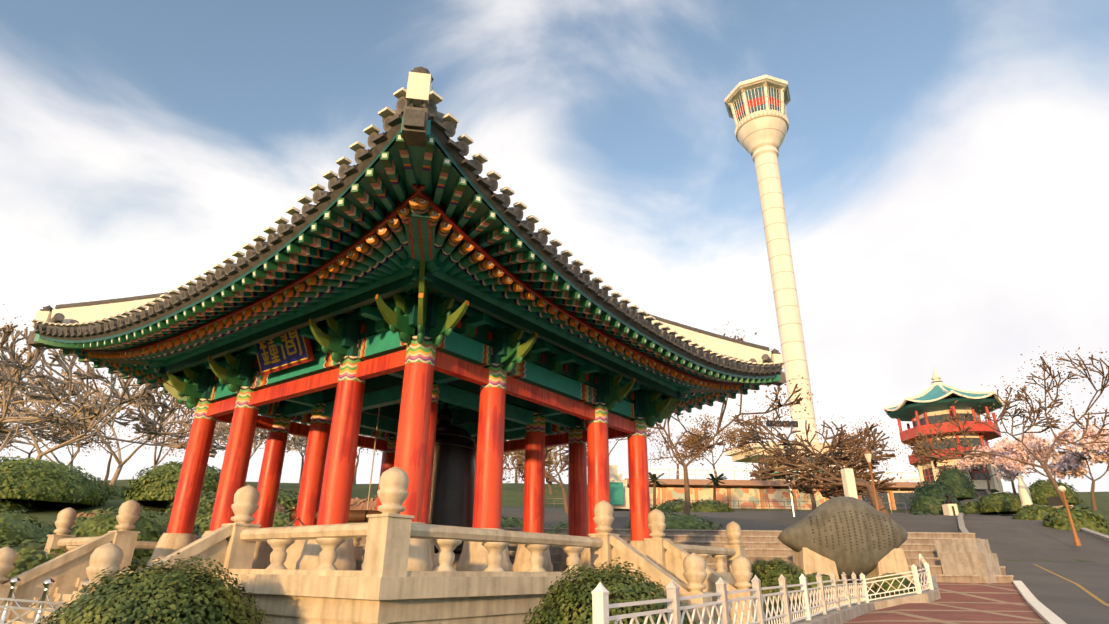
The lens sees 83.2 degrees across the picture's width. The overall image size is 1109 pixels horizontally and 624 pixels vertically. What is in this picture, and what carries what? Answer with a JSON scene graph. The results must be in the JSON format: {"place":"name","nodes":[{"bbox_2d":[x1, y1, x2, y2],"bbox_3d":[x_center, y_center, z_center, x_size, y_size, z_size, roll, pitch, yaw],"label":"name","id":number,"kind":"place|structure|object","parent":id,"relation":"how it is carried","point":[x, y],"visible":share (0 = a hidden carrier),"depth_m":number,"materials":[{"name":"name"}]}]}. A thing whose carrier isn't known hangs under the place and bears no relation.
{"place":"outdoors","nodes":[
{"label":"outdoors","id":0,"kind":"place"},
{"bbox_2d":[0,466,755,623],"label":"pavilion platform","id":1,"kind":"structure","parent":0,"point":[384,586],"depth_m":8.19,"materials":[{"name":"beige stone"}]},
{"bbox_2d":[147,362,650,571],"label":"columns","id":2,"kind":"structure","parent":1,"relation":"on","point":[326,485],"depth_m":12.53,"materials":[{"name":"red wood"}]},
{"bbox_2d":[148,257,690,451],"bbox_3d":[-2.880,1.951,14.870,9.200,1.582,9.200,-15,-27,34],"label":"pavilion frame","id":3,"kind":"object","parent":2,"relation":"on","point":[339,326],"visible":0.79,"depth_m":12.30,"materials":[{"name":"green wood"}]},
{"bbox_2d":[26,67,785,440],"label":"pavilion roof","id":4,"kind":"structure","parent":3,"relation":"on","point":[412,183],"depth_m":9.54,"materials":[{"name":"green wood"}]},
{"bbox_2d":[193,399,216,421],"bbox_3d":[-7.782,2.213,13.980,0.472,0.440,0.472,7,-23,-16],"label":"painted column band","id":5,"kind":"object","parent":4,"relation":"attached to","point":[201,408],"visible":0.46,"depth_m":13.79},
{"bbox_2d":[209,383,237,401],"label":"painted beam","id":6,"kind":"structure","parent":4,"relation":"attached to","point":[220,392],"depth_m":13.67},
{"bbox_2d":[235,386,259,410],"bbox_3d":[-6.369,1.826,13.005,0.472,0.440,0.472,7,-23,-16],"label":"painted column band","id":7,"kind":"object","parent":4,"relation":"attached to","point":[243,396],"visible":0.48,"depth_m":12.81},
{"bbox_2d":[258,401,279,415],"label":"painted beam","id":8,"kind":"structure","parent":4,"relation":"attached to","point":[268,409],"depth_m":15.07,"materials":[{"name":"green wood"}]},
{"bbox_2d":[268,414,290,433],"bbox_3d":[-6.733,2.760,15.283,0.472,0.440,0.472,-6,-23,15],"label":"painted column band","id":9,"kind":"object","parent":4,"relation":"attached to","point":[281,423],"visible":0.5,"depth_m":15.12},
{"bbox_2d":[255,326,314,375],"bbox_3d":[-5.256,0.676,12.024,1.720,0.781,0.422,-15,-27,34],"label":"name plaque","id":10,"kind":"object","parent":4,"relation":"attached to","point":[295,349],"visible":0.75,"depth_m":11.92,"materials":[{"name":"blue wood"}]},
{"bbox_2d":[252,351,339,389],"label":"painted beam","id":11,"kind":"structure","parent":4,"relation":"attached to","point":[322,362],"depth_m":12.05,"materials":[{"name":"green wood"}]},
{"bbox_2d":[310,404,331,424],"bbox_3d":[-5.320,2.372,14.308,0.472,0.440,0.472,2,-22,-4],"label":"painted column band","id":12,"kind":"object","parent":4,"relation":"attached to","point":[317,416],"visible":0.5,"depth_m":14.11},
{"bbox_2d":[291,412,388,438],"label":"painted beam","id":13,"kind":"structure","parent":4,"relation":"attached to","point":[304,418],"depth_m":17.10,"materials":[{"name":"wood"}]},
{"bbox_2d":[338,356,365,383],"bbox_3d":[-3.575,1.060,11.077,0.472,0.440,0.472,-3,-23,10],"label":"painted column band","id":14,"kind":"object","parent":4,"relation":"attached to","point":[348,368],"visible":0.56,"depth_m":10.88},
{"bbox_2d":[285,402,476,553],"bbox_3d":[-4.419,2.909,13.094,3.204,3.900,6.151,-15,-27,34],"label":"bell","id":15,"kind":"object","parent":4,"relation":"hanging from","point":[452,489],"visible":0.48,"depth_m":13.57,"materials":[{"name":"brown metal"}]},
{"bbox_2d":[357,330,406,360],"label":"painted beam","id":16,"kind":"structure","parent":4,"relation":"attached to","point":[380,344],"depth_m":10.71,"materials":[{"name":"green wood"}]},
{"bbox_2d":[383,437,396,452],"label":"painted column band","id":17,"kind":"object","parent":4,"relation":"attached to","point":[391,446],"visible":0.38,"depth_m":17.66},
{"bbox_2d":[432,382,439,403],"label":"painted column band","id":18,"kind":"object","parent":4,"relation":"attached to","point":[435,392],"visible":0.19,"depth_m":12.26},
{"bbox_2d":[436,331,492,366],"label":"painted beam","id":19,"kind":"structure","parent":4,"relation":"attached to","point":[462,347],"depth_m":10.87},
{"bbox_2d":[480,363,506,389],"bbox_3d":[-1.113,1.220,11.404,0.472,0.440,0.472,-4,-23,10],"label":"painted column band","id":20,"kind":"object","parent":4,"relation":"attached to","point":[497,375],"visible":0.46,"depth_m":11.22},
{"bbox_2d":[526,413,545,432],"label":"painted column band","id":21,"kind":"object","parent":4,"relation":"attached to","point":[538,424],"visible":0.6,"depth_m":14.76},
{"bbox_2d":[504,421,568,439],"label":"painted beam","id":22,"kind":"structure","parent":4,"relation":"attached to","point":[551,428],"depth_m":16.89,"materials":[{"name":"green wood"}]},
{"bbox_2d":[507,360,596,404],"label":"painted beam","id":23,"kind":"structure","parent":4,"relation":"attached to","point":[525,371],"depth_m":12.74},
{"bbox_2d":[568,426,585,443],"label":"painted column band","id":24,"kind":"object","parent":4,"relation":"attached to","point":[576,435],"visible":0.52,"depth_m":16.07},
{"bbox_2d":[580,418,586,428],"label":"painted beam","id":25,"kind":"structure","parent":4,"relation":"attached to","point":[584,423],"depth_m":16.14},
{"bbox_2d":[587,402,607,423],"bbox_3d":[0.962,2.300,13.981,0.472,0.440,0.472,-14,-26,31],"label":"painted column band","id":26,"kind":"object","parent":4,"relation":"attached to","point":[601,412],"visible":0.46,"depth_m":13.79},
{"bbox_2d":[608,400,634,419],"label":"painted beam","id":27,"kind":"structure","parent":4,"relation":"attached to","point":[624,409],"depth_m":14.85,"materials":[{"name":"green wood"}]},
{"bbox_2d":[627,417,646,436],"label":"painted column band","id":28,"kind":"object","parent":4,"relation":"attached to","point":[640,425],"visible":0.56,"depth_m":15.10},
{"bbox_2d":[405,336,435,365],"bbox_3d":[-2.162,0.673,10.101,0.472,0.440,0.472,-15,-27,34],"label":"painted column band","id":29,"kind":"object","parent":2,"relation":"attached to","point":[423,352],"visible":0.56,"depth_m":9.92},
{"bbox_2d":[0,0,1108,492],"label":"sky","id":30,"kind":"structure","parent":0,"point":[944,164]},
{"bbox_2d":[17,479,1108,623],"bbox_3d":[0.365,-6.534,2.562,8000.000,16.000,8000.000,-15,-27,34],"label":"ground","id":31,"kind":"structure","parent":0,"point":[512,497],"depth_m":69.57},
{"bbox_2d":[0,577,88,623],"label":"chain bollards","id":32,"kind":"object","parent":31,"relation":"on","point":[48,584],"visible":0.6,"depth_m":8.87,"materials":[{"name":"silver metal"}]},
{"bbox_2d":[0,301,307,484],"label":"bare trees","id":33,"kind":"object","parent":31,"relation":"on","point":[13,374],"visible":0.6,"depth_m":44.52,"materials":[{"name":"brown plant"}]},
{"bbox_2d":[0,456,724,578],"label":"garden","id":34,"kind":"object","parent":31,"relation":"on","point":[25,483],"visible":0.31,"depth_m":25.33,"materials":[{"name":"green plant"}]},
{"bbox_2d":[35,552,913,623],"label":"shrubs","id":35,"kind":"object","parent":31,"relation":"on","point":[176,596],"visible":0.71,"depth_m":6.59,"materials":[{"name":"green plant"}]},
{"bbox_2d":[0,322,1108,517],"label":"bare trees","id":36,"kind":"object","parent":31,"relation":"on","point":[849,458],"visible":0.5,"depth_m":48.80,"materials":[{"name":"brown plant"}]},
{"bbox_2d":[194,524,1013,583],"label":"forecourt steps","id":37,"kind":"structure","parent":31,"relation":"on","point":[959,557],"depth_m":19.40,"materials":[{"name":"stone"}]},
{"bbox_2d":[522,469,928,512],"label":"gallery building","id":38,"kind":"structure","parent":31,"relation":"on","point":[732,494],"depth_m":71.02,"materials":[{"name":"white paint"}]},
{"bbox_2d":[726,441,919,481],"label":"tower podium","id":39,"kind":"object","parent":31,"relation":"on","point":[738,458],"visible":0.04,"depth_m":104.85,"materials":[{"name":"white paint"}]},
{"bbox_2d":[778,496,914,598],"bbox_3d":[7.611,6.156,16.426,3.469,2.529,1.125,1,-22,-2],"label":"monument boulder","id":40,"kind":"object","parent":31,"relation":"on","point":[840,535],"visible":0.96,"depth_m":16.07,"materials":[{"name":"stone"}]},
{"bbox_2d":[648,415,1108,532],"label":"trees","id":41,"kind":"object","parent":31,"relation":"on","point":[930,498],"visible":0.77,"depth_m":60.97,"materials":[{"name":"pink plant"}]},
{"bbox_2d":[884,366,1003,492],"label":"octagonal pavilion","id":42,"kind":"structure","parent":31,"relation":"on","point":[937,397],"depth_m":96.57,"materials":[{"name":"red paint"}]},
{"bbox_2d":[724,75,818,442],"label":"observation tower","id":43,"kind":"structure","parent":0,"point":[760,135],"depth_m":127.47,"materials":[{"name":"white concrete"}]},
{"bbox_2d":[501,489,1108,623],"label":"road","id":44,"kind":"structure","parent":0,"point":[1067,589],"depth_m":18.77,"materials":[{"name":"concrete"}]},
{"bbox_2d":[0,554,933,623],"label":"garden fence","id":45,"kind":"object","parent":44,"relation":"on","point":[601,605],"visible":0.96,"depth_m":6.70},
{"bbox_2d":[609,465,629,510],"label":"stone monument","id":46,"kind":"object","parent":44,"relation":"on","point":[619,494],"visible":0.48,"depth_m":57.91,"materials":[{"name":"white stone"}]},
{"bbox_2d":[766,421,1081,545],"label":"posts","id":47,"kind":"object","parent":44,"relation":"on","point":[848,482],"visible":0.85,"depth_m":30.23,"materials":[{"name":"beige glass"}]},
{"bbox_2d":[942,474,1072,515],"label":"statues","id":48,"kind":"object","parent":44,"relation":"on","point":[949,507],"visible":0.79,"depth_m":52.19,"materials":[{"name":"stone"}]}
]}

